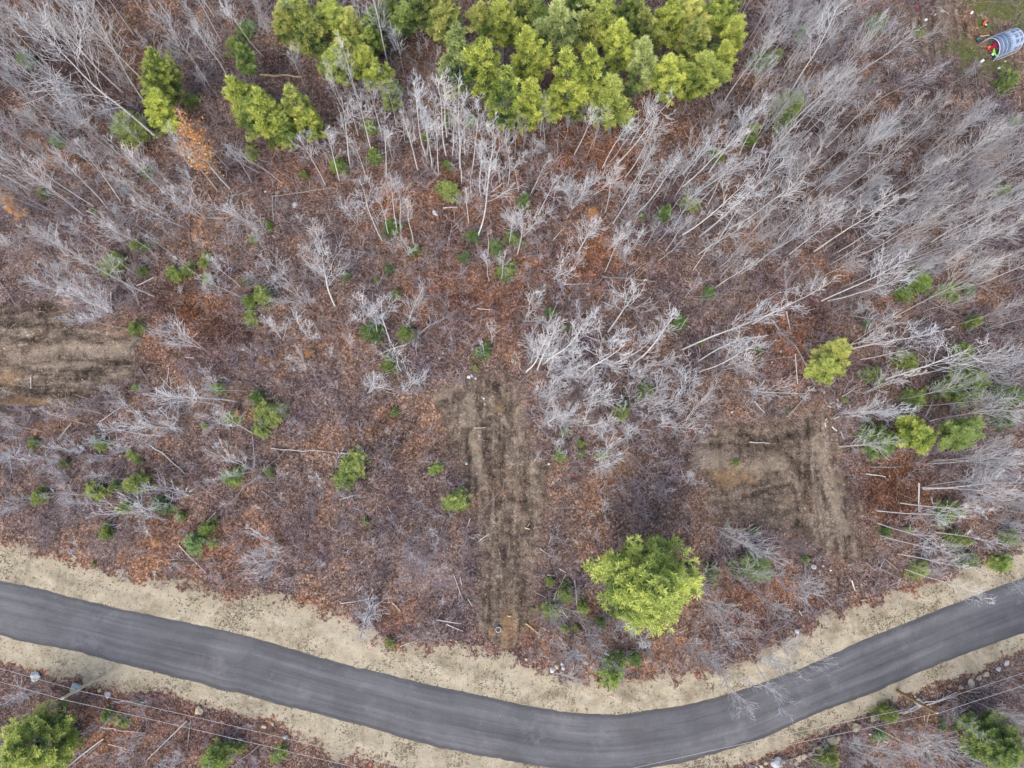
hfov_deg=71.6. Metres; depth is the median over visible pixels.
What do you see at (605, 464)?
bushy tree
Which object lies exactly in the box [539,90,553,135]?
birch tree
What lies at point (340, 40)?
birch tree
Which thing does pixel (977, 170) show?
bare tree
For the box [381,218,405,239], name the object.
evergreen shrub
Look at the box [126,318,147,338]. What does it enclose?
evergreen shrub
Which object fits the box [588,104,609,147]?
birch tree
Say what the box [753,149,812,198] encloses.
bare tree
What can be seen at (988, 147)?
bare tree
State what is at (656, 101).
birch tree
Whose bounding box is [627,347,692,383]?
bushy tree
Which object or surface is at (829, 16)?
bare tree
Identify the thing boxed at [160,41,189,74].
bare tree
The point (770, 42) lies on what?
bare tree
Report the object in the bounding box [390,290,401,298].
evergreen shrub
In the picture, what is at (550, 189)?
birch tree
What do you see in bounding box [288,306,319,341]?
bushy tree
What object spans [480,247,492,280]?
birch tree
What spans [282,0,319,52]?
pine tree
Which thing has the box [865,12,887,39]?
evergreen shrub
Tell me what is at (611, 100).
pine tree
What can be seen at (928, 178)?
bare tree
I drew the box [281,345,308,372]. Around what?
bushy tree
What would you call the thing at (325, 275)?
spreading tree
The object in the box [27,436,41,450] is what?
evergreen shrub
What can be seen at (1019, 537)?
bare tree
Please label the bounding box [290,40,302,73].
bare tree
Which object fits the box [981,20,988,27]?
mower
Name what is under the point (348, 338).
bushy tree
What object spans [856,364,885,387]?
evergreen shrub
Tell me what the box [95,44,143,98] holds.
bare tree
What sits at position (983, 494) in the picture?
birch tree
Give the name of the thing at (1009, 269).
bare tree
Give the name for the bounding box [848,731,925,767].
bushy tree
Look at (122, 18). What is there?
bare tree
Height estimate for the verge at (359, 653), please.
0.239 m
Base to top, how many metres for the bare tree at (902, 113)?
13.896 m
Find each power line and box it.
[0,668,1022,767]
[2,682,1023,767]
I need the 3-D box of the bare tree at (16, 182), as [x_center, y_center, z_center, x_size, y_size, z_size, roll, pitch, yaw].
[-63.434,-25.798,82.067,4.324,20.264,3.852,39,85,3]
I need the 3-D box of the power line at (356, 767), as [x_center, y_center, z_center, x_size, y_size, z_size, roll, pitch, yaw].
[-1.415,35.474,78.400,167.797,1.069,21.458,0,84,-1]
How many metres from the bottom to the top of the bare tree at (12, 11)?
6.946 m
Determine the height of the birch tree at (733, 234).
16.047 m
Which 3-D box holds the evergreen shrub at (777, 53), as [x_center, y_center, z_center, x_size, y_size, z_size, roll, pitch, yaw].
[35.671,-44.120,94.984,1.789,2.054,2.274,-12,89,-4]
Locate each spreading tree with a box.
[0,444,31,480]
[8,2,157,137]
[22,0,123,91]
[76,0,143,100]
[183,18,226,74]
[299,230,348,305]
[343,0,368,27]
[725,32,776,100]
[789,0,853,92]
[794,65,862,120]
[857,18,935,73]
[931,198,1013,242]
[947,204,1023,260]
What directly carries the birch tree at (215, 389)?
on the ground
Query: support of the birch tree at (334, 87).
on the ground
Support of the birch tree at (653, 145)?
on the ground
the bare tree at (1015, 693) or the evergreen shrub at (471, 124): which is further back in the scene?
the evergreen shrub at (471, 124)
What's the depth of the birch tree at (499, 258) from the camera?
84.56 m
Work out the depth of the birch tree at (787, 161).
75.13 m
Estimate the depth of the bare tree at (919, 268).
83.84 m
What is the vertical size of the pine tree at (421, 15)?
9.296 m
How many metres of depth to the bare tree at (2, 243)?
85.52 m
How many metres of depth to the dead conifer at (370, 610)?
80.11 m
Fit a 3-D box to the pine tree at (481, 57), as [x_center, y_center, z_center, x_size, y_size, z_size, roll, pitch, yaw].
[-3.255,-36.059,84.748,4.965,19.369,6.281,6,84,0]
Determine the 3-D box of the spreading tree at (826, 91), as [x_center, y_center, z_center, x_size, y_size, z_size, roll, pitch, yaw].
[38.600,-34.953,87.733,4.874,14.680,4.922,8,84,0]
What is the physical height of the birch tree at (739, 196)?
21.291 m
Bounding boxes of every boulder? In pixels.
[30,671,40,681]
[104,691,110,698]
[195,705,202,714]
[771,756,782,767]
[826,736,838,745]
[852,723,861,731]
[869,713,877,721]
[968,678,974,686]
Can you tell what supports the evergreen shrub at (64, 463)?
on the ground
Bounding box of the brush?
[0,0,1023,767]
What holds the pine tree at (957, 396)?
on the ground
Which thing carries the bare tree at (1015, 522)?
on the ground
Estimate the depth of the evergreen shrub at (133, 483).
86.40 m
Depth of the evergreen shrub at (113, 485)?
87.31 m
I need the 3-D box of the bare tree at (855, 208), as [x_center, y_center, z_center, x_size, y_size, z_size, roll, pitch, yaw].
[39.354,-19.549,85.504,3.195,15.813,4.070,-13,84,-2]
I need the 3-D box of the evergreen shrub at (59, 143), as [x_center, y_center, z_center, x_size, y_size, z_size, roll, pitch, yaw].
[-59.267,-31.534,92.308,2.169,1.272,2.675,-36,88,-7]
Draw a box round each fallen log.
[66,738,103,767]
[72,742,101,767]
[100,726,145,733]
[147,720,186,759]
[149,444,184,473]
[179,545,205,572]
[226,450,285,504]
[230,744,260,767]
[260,73,302,79]
[271,183,334,196]
[271,447,339,453]
[283,742,318,762]
[403,317,444,346]
[404,167,430,188]
[452,200,478,227]
[574,580,577,610]
[602,276,656,281]
[628,452,662,487]
[757,354,801,362]
[772,319,815,385]
[787,386,814,416]
[794,354,797,384]
[831,399,853,418]
[899,692,956,713]
[902,697,954,714]
[918,483,919,511]
[929,301,966,318]
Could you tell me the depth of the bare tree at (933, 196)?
83.25 m
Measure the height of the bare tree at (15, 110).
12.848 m
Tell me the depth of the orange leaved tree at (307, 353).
88.84 m
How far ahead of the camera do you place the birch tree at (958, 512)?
77.91 m
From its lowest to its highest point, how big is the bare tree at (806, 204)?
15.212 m
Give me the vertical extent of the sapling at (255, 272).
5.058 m
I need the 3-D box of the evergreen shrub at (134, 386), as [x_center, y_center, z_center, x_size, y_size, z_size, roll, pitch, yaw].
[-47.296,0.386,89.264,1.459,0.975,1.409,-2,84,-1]
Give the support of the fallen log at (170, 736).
on the ground
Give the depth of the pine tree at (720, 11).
90.03 m
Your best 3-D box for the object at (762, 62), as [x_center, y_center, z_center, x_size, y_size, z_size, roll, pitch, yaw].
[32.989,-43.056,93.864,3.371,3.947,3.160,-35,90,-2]
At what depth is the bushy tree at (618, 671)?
82.63 m
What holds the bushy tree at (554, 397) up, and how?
on the ground
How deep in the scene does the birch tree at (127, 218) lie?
82.20 m
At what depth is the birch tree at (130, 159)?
81.50 m
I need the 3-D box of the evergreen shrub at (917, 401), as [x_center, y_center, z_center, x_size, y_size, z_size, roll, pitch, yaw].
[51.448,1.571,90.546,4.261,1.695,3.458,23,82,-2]
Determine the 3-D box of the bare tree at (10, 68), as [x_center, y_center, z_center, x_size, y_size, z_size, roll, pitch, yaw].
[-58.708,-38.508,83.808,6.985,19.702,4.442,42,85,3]
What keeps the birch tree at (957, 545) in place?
on the ground
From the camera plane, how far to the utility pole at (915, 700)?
83.16 m
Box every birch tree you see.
[1,417,42,431]
[13,222,78,255]
[17,266,110,307]
[20,169,84,215]
[21,151,94,206]
[30,255,113,304]
[33,407,84,423]
[38,486,97,506]
[45,146,107,208]
[46,398,101,414]
[51,310,126,328]
[53,239,154,296]
[58,491,119,513]
[64,135,120,200]
[64,216,111,251]
[92,167,130,195]
[95,413,166,446]
[101,385,131,407]
[103,133,168,197]
[106,159,146,203]
[107,252,138,275]
[108,223,151,250]
[109,201,159,240]
[114,177,173,219]
[124,146,160,189]
[125,151,166,176]
[128,193,183,229]
[138,368,237,417]
[141,155,178,191]
[141,232,172,253]
[144,169,184,202]
[160,386,223,411]
[161,123,188,165]
[163,178,202,207]
[165,253,198,275]
[169,136,217,189]
[185,117,228,169]
[186,376,246,409]
[195,265,241,297]
[204,254,240,286]
[210,403,252,432]
[219,0,261,54]
[220,138,251,181]
[223,144,280,181]
[285,45,305,85]
[287,133,325,184]
[319,126,344,180]
[321,55,339,95]
[322,71,346,115]
[325,96,355,165]
[333,48,360,107]
[335,32,358,97]
[341,76,360,117]
[341,136,366,178]
[344,171,384,240]
[347,97,358,135]
[350,92,377,156]
[354,82,376,120]
[359,303,380,331]
[360,79,386,136]
[363,291,400,342]
[367,171,409,232]
[372,189,396,232]
[373,65,401,126]
[376,106,393,174]
[383,126,392,158]
[384,342,408,371]
[389,171,412,230]
[393,194,414,243]
[394,109,417,169]
[395,90,408,119]
[406,76,430,155]
[408,67,431,128]
[408,99,418,140]
[418,101,434,137]
[418,104,437,167]
[418,111,432,153]
[419,75,459,155]
[425,110,435,145]
[425,117,445,172]
[427,91,442,130]
[428,67,461,137]
[436,74,474,168]
[448,107,465,155]
[449,130,470,183]
[452,94,494,172]
[453,187,475,223]
[456,104,470,154]
[462,147,524,234]
[464,111,517,198]
[468,114,480,141]
[470,137,489,196]
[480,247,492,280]
[494,122,509,153]
[495,250,514,278]
[501,205,523,242]
[505,112,529,157]
[507,201,545,253]
[519,321,576,373]
[529,153,558,195]
[533,301,565,370]
[536,102,550,148]
[537,174,564,213]
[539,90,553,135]
[543,312,598,363]
[567,247,585,274]
[574,102,602,154]
[581,334,630,376]
[586,128,602,157]
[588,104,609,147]
[598,156,621,211]
[598,267,656,331]
[602,117,643,167]
[604,221,635,271]
[610,119,640,161]
[612,167,651,223]
[612,324,659,377]
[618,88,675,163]
[623,141,659,197]
[625,114,663,177]
[630,90,660,144]
[630,202,649,231]
[632,143,656,196]
[634,300,687,362]
[635,150,687,214]
[638,127,664,178]
[645,221,659,245]
[647,182,671,209]
[649,157,675,191]
[658,234,689,260]
[659,209,683,240]
[665,211,693,250]
[669,177,693,213]
[673,144,706,183]
[682,118,728,173]
[682,124,752,186]
[682,173,756,234]
[682,291,804,349]
[685,278,702,296]
[687,143,767,199]
[693,233,720,270]
[697,329,753,360]
[698,217,749,254]
[699,140,798,236]
[699,328,776,382]
[708,156,733,203]
[714,252,763,287]
[719,238,754,267]
[720,249,747,278]
[729,173,815,228]
[741,242,782,273]
[751,265,842,324]
[758,87,781,134]
[777,248,800,269]
[789,199,846,254]
[813,185,918,251]
[821,246,916,300]
[827,262,918,300]
[852,313,952,349]
[857,202,950,256]
[860,339,921,361]
[866,723,945,762]
[877,503,966,539]
[877,522,946,553]
[880,535,957,558]
[885,333,990,379]
[887,738,924,759]
[897,553,980,573]
[900,497,994,520]
[905,569,996,606]
[914,251,971,269]
[922,462,1021,507]
[930,535,973,551]
[936,527,1009,551]
[976,569,1021,594]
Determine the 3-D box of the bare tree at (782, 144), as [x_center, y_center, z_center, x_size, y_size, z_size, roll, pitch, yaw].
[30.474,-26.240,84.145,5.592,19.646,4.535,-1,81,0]
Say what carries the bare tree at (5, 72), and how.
on the ground
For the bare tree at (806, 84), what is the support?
on the ground
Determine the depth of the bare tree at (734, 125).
91.49 m
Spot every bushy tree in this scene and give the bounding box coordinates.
[0,412,12,428]
[0,494,35,517]
[0,676,48,712]
[29,452,61,474]
[36,438,84,456]
[37,223,63,251]
[38,462,70,486]
[43,273,114,319]
[55,282,113,325]
[64,539,78,556]
[82,430,131,463]
[85,211,132,244]
[85,467,112,488]
[85,489,166,536]
[107,400,183,437]
[113,411,184,445]
[131,523,150,539]
[135,474,193,511]
[144,312,203,351]
[158,171,207,226]
[158,748,186,767]
[176,164,198,184]
[196,363,215,392]
[196,407,226,437]
[200,439,252,487]
[201,191,265,234]
[220,203,268,241]
[227,524,277,571]
[236,543,291,581]
[254,251,294,292]
[259,312,292,338]
[264,273,318,319]
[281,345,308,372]
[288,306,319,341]
[296,217,328,256]
[308,472,323,486]
[335,196,362,223]
[342,331,354,345]
[347,289,382,321]
[361,371,394,405]
[385,225,417,255]
[394,365,429,394]
[396,277,429,326]
[430,536,439,553]
[486,156,514,178]
[500,138,529,172]
[502,199,550,238]
[519,282,545,326]
[521,133,542,160]
[522,325,557,372]
[528,140,546,158]
[533,376,571,424]
[534,359,588,399]
[535,599,589,664]
[539,395,580,432]
[541,336,593,388]
[544,244,578,296]
[544,344,587,384]
[545,317,580,371]
[550,397,594,438]
[552,433,566,456]
[554,664,592,690]
[555,163,610,208]
[557,634,587,675]
[561,167,577,189]
[561,170,600,214]
[568,358,608,406]
[571,297,604,323]
[573,212,609,251]
[578,618,611,669]
[581,214,602,237]
[581,385,619,435]
[582,528,600,538]
[583,366,622,409]
[584,433,628,479]
[586,307,634,348]
[587,412,615,440]
[587,448,623,475]
[593,164,625,198]
[602,284,624,309]
[605,658,626,684]
[607,232,624,256]
[613,409,655,452]
[620,222,647,258]
[623,378,670,423]
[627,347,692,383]
[635,366,680,411]
[646,330,666,348]
[647,374,690,416]
[652,404,712,437]
[670,363,703,396]
[676,467,707,488]
[686,376,723,422]
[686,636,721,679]
[695,561,734,621]
[695,596,750,650]
[699,649,730,689]
[715,518,794,572]
[719,527,785,573]
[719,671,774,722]
[721,336,763,376]
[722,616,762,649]
[725,556,785,597]
[744,377,815,408]
[749,650,799,722]
[754,592,797,625]
[771,633,837,687]
[777,637,803,664]
[782,571,831,617]
[792,559,828,599]
[838,425,905,458]
[839,389,921,426]
[841,734,898,767]
[845,391,916,420]
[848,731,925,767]
[850,292,903,327]
[850,307,909,346]
[863,360,928,394]
[904,728,954,767]
[905,727,983,767]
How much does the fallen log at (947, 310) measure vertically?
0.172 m
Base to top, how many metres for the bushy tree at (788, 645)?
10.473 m
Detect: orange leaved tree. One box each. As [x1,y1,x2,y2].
[0,189,17,206]
[3,204,29,222]
[116,552,127,562]
[152,541,163,548]
[164,108,230,188]
[233,409,240,416]
[304,348,313,356]
[585,206,599,221]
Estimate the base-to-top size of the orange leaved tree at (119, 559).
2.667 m
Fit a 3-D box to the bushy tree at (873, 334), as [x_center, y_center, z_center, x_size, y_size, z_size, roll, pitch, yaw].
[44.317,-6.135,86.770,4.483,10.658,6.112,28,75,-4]
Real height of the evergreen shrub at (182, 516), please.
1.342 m
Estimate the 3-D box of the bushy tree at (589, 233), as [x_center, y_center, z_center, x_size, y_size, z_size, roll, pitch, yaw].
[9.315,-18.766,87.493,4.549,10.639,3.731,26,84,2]
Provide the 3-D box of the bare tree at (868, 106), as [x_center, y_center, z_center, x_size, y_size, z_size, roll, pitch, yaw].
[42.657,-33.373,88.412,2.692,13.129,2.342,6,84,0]
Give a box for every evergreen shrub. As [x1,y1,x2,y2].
[16,51,42,69]
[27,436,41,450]
[29,484,52,506]
[34,188,51,200]
[47,134,66,149]
[59,459,70,468]
[59,730,86,754]
[81,480,112,502]
[91,437,111,452]
[97,256,116,276]
[97,522,116,541]
[100,705,115,722]
[106,251,128,273]
[107,477,121,491]
[109,109,166,150]
[113,498,136,514]
[113,714,131,728]
[119,469,156,495]
[125,448,139,461]
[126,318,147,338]
[129,237,141,254]
[131,382,141,392]
[134,458,142,464]
[135,265,147,277]
[141,166,154,179]
[141,242,153,251]
[149,493,177,515]
[165,264,186,283]
[173,510,187,521]
[180,260,195,278]
[181,531,211,559]
[183,92,203,111]
[196,250,212,268]
[197,515,219,539]
[198,736,243,767]
[200,271,215,287]
[200,423,208,429]
[208,536,219,547]
[211,383,227,394]
[220,465,244,490]
[222,410,244,424]
[224,34,251,57]
[230,740,247,754]
[234,18,257,43]
[240,294,259,311]
[242,278,251,285]
[242,307,260,328]
[243,143,259,163]
[247,388,266,404]
[249,235,257,245]
[249,422,272,439]
[250,396,289,428]
[252,283,275,310]
[262,466,274,479]
[265,220,273,231]
[269,742,288,763]
[297,170,308,178]
[328,157,349,175]
[331,455,361,492]
[342,270,351,283]
[344,444,370,481]
[358,319,388,349]
[361,119,381,135]
[361,516,369,525]
[365,147,384,166]
[380,354,401,376]
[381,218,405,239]
[383,264,393,274]
[385,637,396,649]
[389,406,399,416]
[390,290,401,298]
[392,20,417,41]
[396,323,417,344]
[407,244,423,257]
[421,131,430,143]
[427,459,443,475]
[433,180,462,204]
[441,158,455,170]
[441,487,472,512]
[443,108,455,126]
[456,249,471,263]
[462,115,479,127]
[462,229,481,243]
[471,338,491,363]
[489,237,503,260]
[494,260,517,283]
[502,231,524,248]
[516,194,530,211]
[537,598,562,622]
[542,307,557,320]
[544,577,554,588]
[552,446,567,462]
[556,578,573,605]
[558,622,569,633]
[559,427,569,437]
[561,323,568,330]
[569,114,578,124]
[572,623,578,632]
[575,439,585,446]
[576,596,589,616]
[577,449,585,457]
[592,449,609,460]
[592,615,606,630]
[595,648,628,690]
[609,400,631,422]
[622,648,643,667]
[635,379,654,402]
[638,212,646,221]
[655,204,672,226]
[671,314,688,331]
[677,195,702,212]
[700,285,715,299]
[701,560,719,585]
[706,146,724,166]
[725,550,775,583]
[731,458,739,466]
[740,133,757,147]
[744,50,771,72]
[746,121,760,135]
[749,527,759,535]
[753,345,763,354]
[769,88,805,133]
[771,48,782,63]
[793,24,809,41]
[799,553,809,564]
[813,742,840,767]
[855,417,898,461]
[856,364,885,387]
[860,320,870,327]
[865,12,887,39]
[868,700,898,723]
[870,724,887,743]
[878,526,892,540]
[887,348,919,373]
[892,284,914,302]
[896,387,927,409]
[903,524,913,533]
[903,558,930,582]
[904,267,932,299]
[911,28,923,37]
[924,379,963,401]
[930,499,955,529]
[932,281,957,299]
[932,499,966,520]
[937,717,946,731]
[939,529,974,548]
[948,293,960,304]
[948,339,974,363]
[949,551,980,570]
[954,282,976,296]
[954,713,981,736]
[961,314,983,331]
[983,551,1013,572]
[986,379,1023,409]
[987,404,1015,431]
[991,66,1021,96]
[991,182,1011,198]
[996,527,1021,547]
[1008,115,1019,127]
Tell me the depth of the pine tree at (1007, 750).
81.33 m
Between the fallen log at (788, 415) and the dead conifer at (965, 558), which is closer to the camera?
the dead conifer at (965, 558)
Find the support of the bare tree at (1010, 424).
on the ground
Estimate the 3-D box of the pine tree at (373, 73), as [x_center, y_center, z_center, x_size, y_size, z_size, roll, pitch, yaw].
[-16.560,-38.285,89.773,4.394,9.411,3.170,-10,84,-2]
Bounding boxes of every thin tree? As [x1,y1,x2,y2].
[221,152,259,172]
[507,147,514,185]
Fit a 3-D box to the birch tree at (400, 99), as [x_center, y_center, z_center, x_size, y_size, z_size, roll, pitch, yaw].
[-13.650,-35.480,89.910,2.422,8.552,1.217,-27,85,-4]
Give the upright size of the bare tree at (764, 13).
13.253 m
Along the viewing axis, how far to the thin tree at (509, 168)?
88.18 m
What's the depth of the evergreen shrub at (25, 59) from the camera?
92.73 m
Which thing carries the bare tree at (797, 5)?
on the ground
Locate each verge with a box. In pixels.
[0,535,1023,714]
[0,633,1023,767]
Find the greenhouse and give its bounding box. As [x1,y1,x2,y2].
[983,28,1023,60]
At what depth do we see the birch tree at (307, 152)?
82.66 m
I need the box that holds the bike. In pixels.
[988,48,997,59]
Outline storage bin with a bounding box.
[989,42,997,50]
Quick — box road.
[0,577,1023,767]
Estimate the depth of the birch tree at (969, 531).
80.45 m
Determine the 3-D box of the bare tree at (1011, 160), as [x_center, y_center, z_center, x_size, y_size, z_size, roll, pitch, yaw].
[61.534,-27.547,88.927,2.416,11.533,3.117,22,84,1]
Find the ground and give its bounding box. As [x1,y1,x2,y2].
[0,0,1023,767]
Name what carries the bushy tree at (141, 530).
on the ground
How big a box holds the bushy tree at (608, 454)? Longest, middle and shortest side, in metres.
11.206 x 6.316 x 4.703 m
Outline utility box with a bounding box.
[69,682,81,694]
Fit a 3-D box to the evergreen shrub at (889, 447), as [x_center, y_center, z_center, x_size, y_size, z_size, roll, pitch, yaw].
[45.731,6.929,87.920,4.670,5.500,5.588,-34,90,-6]
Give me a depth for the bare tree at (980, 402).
84.94 m
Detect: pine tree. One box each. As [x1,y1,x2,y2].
[0,698,78,767]
[138,46,182,106]
[140,87,181,139]
[150,50,185,95]
[220,74,260,127]
[234,41,258,83]
[234,95,261,142]
[247,85,291,149]
[270,0,294,47]
[273,110,301,150]
[274,0,301,21]
[277,81,319,139]
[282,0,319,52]
[293,106,328,148]
[295,12,334,65]
[313,0,354,41]
[315,42,353,85]
[327,35,357,80]
[339,6,362,40]
[349,40,378,83]
[354,23,386,57]
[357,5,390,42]
[362,56,395,99]
[378,0,400,21]
[381,78,403,111]
[389,0,416,37]
[407,0,440,31]
[425,0,473,47]
[435,20,474,108]
[462,36,501,123]
[464,0,493,37]
[476,0,526,62]
[484,63,527,143]
[510,24,556,83]
[511,0,534,31]
[511,75,550,144]
[526,0,548,47]
[532,0,583,66]
[541,45,590,127]
[542,84,561,128]
[563,0,600,29]
[567,9,606,59]
[567,41,607,113]
[580,533,704,638]
[583,0,634,57]
[584,71,642,134]
[598,17,636,74]
[616,0,645,29]
[625,35,658,102]
[626,5,666,50]
[650,52,686,108]
[654,0,688,50]
[674,18,719,66]
[676,61,703,105]
[678,0,713,27]
[687,47,733,99]
[697,0,746,40]
[714,39,738,86]
[719,14,748,56]
[803,357,841,386]
[806,336,853,381]
[895,414,939,454]
[937,361,991,410]
[937,414,986,451]
[953,707,1023,767]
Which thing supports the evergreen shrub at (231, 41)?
on the ground
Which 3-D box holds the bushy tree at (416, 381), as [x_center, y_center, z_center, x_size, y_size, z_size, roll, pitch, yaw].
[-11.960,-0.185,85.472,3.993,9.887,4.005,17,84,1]
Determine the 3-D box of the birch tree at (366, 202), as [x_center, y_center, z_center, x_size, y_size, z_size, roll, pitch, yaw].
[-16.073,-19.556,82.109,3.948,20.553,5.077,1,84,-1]
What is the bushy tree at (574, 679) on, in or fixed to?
on the ground
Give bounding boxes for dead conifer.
[350,588,393,640]
[614,615,650,649]
[938,704,994,742]
[954,546,980,563]
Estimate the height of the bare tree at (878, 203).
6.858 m
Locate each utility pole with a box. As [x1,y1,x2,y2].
[61,673,105,699]
[895,689,937,713]
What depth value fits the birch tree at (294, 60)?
88.66 m
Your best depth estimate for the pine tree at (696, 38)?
89.23 m
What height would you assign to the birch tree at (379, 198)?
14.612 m
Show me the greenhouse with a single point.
(1010, 41)
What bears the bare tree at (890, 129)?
on the ground
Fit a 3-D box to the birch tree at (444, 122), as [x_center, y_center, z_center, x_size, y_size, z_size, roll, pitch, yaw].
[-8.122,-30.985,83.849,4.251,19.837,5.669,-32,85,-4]
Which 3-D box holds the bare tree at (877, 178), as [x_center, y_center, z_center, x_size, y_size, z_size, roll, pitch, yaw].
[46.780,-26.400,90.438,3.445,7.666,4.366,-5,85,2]
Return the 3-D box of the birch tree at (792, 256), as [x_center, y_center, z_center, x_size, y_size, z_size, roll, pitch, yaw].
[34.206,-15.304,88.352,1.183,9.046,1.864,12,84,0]
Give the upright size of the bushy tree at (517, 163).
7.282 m
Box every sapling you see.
[3,429,20,439]
[18,225,36,248]
[66,212,95,230]
[72,179,101,196]
[80,717,106,736]
[83,753,108,767]
[108,732,137,762]
[109,232,127,252]
[115,743,138,763]
[116,755,140,762]
[124,278,139,305]
[130,731,149,751]
[158,739,178,747]
[166,551,193,570]
[244,264,268,279]
[277,569,304,588]
[314,175,326,193]
[318,449,349,467]
[401,550,426,574]
[422,151,441,178]
[426,522,438,536]
[485,320,499,343]
[601,502,612,529]
[647,211,659,224]
[669,424,688,446]
[684,609,704,636]
[686,371,701,392]
[698,405,715,432]
[731,627,754,654]
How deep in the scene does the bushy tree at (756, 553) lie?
83.71 m
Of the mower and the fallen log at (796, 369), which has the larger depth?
the mower
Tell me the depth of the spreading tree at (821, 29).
83.24 m
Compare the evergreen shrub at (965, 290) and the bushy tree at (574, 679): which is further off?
the evergreen shrub at (965, 290)
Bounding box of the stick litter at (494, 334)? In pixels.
[0,0,1023,767]
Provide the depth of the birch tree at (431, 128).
82.02 m
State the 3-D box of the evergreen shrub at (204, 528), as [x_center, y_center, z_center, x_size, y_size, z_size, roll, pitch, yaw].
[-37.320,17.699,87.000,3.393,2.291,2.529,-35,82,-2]
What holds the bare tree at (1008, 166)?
on the ground
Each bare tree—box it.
[0,0,48,65]
[0,2,38,38]
[0,21,50,76]
[0,38,67,109]
[0,55,44,91]
[0,58,75,126]
[0,111,52,162]
[0,129,71,194]
[0,149,74,205]
[0,173,32,190]
[0,177,59,214]
[0,190,42,224]
[0,192,45,211]
[0,232,21,248]
[0,238,29,254]
[1,66,48,121]
[6,12,60,58]
[12,38,76,96]
[13,105,80,155]
[16,0,98,78]
[20,114,70,143]
[24,138,83,182]
[34,64,101,121]
[39,100,107,147]
[41,120,95,169]
[48,18,91,54]
[49,79,103,137]
[50,0,89,34]
[51,88,123,157]
[59,0,128,46]
[62,0,141,78]
[64,1,114,48]
[93,141,140,178]
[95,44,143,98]
[97,104,147,150]
[109,0,133,34]
[122,113,146,133]
[133,29,167,57]
[144,0,209,85]
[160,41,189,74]
[182,1,224,62]
[189,66,211,95]
[193,0,221,41]
[207,0,225,32]
[214,0,234,23]
[251,0,266,31]
[258,15,277,51]
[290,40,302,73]
[296,129,317,155]
[363,0,395,50]
[364,0,391,77]
[388,23,404,76]
[660,145,693,200]
[666,126,721,199]
[673,176,704,230]
[683,169,721,211]
[689,94,729,153]
[699,152,747,201]
[706,153,737,182]
[709,87,767,171]
[712,207,754,246]
[719,107,754,148]
[719,188,763,238]
[725,172,764,216]
[731,117,752,138]
[733,202,777,253]
[738,56,778,111]
[738,118,808,198]
[739,91,774,154]
[740,193,781,227]
[741,25,786,85]
[744,73,782,127]
[747,220,781,254]
[749,0,775,38]
[749,0,787,48]
[749,88,798,154]
[753,139,830,229]
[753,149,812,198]
[756,7,804,75]
[759,211,812,261]
[761,194,811,240]
[763,4,788,48]
[764,50,811,105]
[764,125,804,176]
[765,77,816,130]
[766,1,820,78]
[768,0,812,47]
[769,68,854,152]
[772,76,808,120]
[773,192,847,249]
[774,65,837,139]
[777,21,820,86]
[777,184,797,205]
[778,0,812,38]
[778,189,833,239]
[784,2,828,66]
[784,139,806,182]
[790,0,834,50]
[793,131,811,153]
[794,75,867,144]
[795,0,858,60]
[797,0,836,30]
[801,125,836,163]
[801,191,840,224]
[801,270,826,291]
[802,167,841,198]
[803,58,848,109]
[804,56,858,127]
[808,21,841,80]
[809,188,861,218]
[813,107,845,152]
[814,157,867,199]
[815,187,880,234]
[816,114,900,189]
[818,60,873,108]
[818,85,856,132]
[819,22,864,74]
[819,118,876,168]
[820,248,866,277]
[822,5,856,63]
[825,22,881,93]
[825,192,882,225]
[826,0,869,42]
[826,91,881,146]
[827,104,911,175]
[828,72,885,123]
[829,128,915,200]
[829,220,894,264]
[837,174,890,212]
[837,203,917,251]
[838,8,888,70]
[838,122,899,165]
[841,222,931,287]
[846,174,896,211]
[847,281,888,301]
[849,7,906,68]
[851,152,912,193]
[853,97,913,148]
[857,239,908,267]
[860,192,903,216]
[861,164,893,189]
[862,117,903,154]
[865,192,894,214]
[872,172,885,190]
[872,180,954,223]
[872,197,948,239]
[873,60,948,102]
[873,154,951,203]
[875,86,957,155]
[877,234,929,265]
[879,114,933,164]
[880,253,943,284]
[882,207,966,250]
[883,92,927,135]
[883,253,931,274]
[885,146,942,190]
[886,182,967,223]
[886,183,968,239]
[893,246,954,291]
[893,246,1018,317]
[894,215,1011,266]
[897,162,961,215]
[898,142,968,198]
[899,119,941,155]
[901,364,991,400]
[902,223,989,270]
[903,145,947,185]
[904,162,950,197]
[904,563,951,580]
[905,94,956,138]
[910,336,1023,395]
[911,85,997,147]
[912,22,949,45]
[916,117,1012,192]
[917,112,973,164]
[921,236,953,248]
[922,165,1010,220]
[922,387,1023,422]
[923,184,1009,232]
[923,284,980,312]
[923,462,1020,501]
[923,468,1023,509]
[927,443,1023,475]
[928,111,993,152]
[928,150,999,198]
[929,128,1017,187]
[929,162,1002,214]
[929,275,1006,296]
[929,387,1023,425]
[930,431,1023,470]
[933,446,1023,475]
[938,97,1001,146]
[939,131,1004,176]
[939,140,1023,187]
[939,244,992,272]
[940,189,1023,239]
[945,112,1023,161]
[945,337,1023,372]
[949,61,981,85]
[949,117,1021,167]
[949,393,998,411]
[950,166,1000,193]
[955,99,991,130]
[955,496,999,517]
[957,485,1023,511]
[958,211,1023,247]
[958,256,1003,281]
[960,174,1023,216]
[960,351,1023,380]
[960,694,1023,728]
[961,295,1023,323]
[962,435,1014,452]
[964,140,1016,173]
[966,134,1023,193]
[967,261,1004,282]
[969,248,1023,271]
[973,511,1023,534]
[975,122,1023,158]
[975,148,1023,179]
[977,183,1023,220]
[977,526,1023,547]
[978,127,1023,164]
[980,349,1023,371]
[981,253,1023,283]
[983,318,1023,329]
[984,417,1023,432]
[984,702,1023,725]
[987,404,1023,428]
[987,494,1023,515]
[990,365,1023,392]
[990,694,1023,738]
[999,683,1023,701]
[1008,579,1023,592]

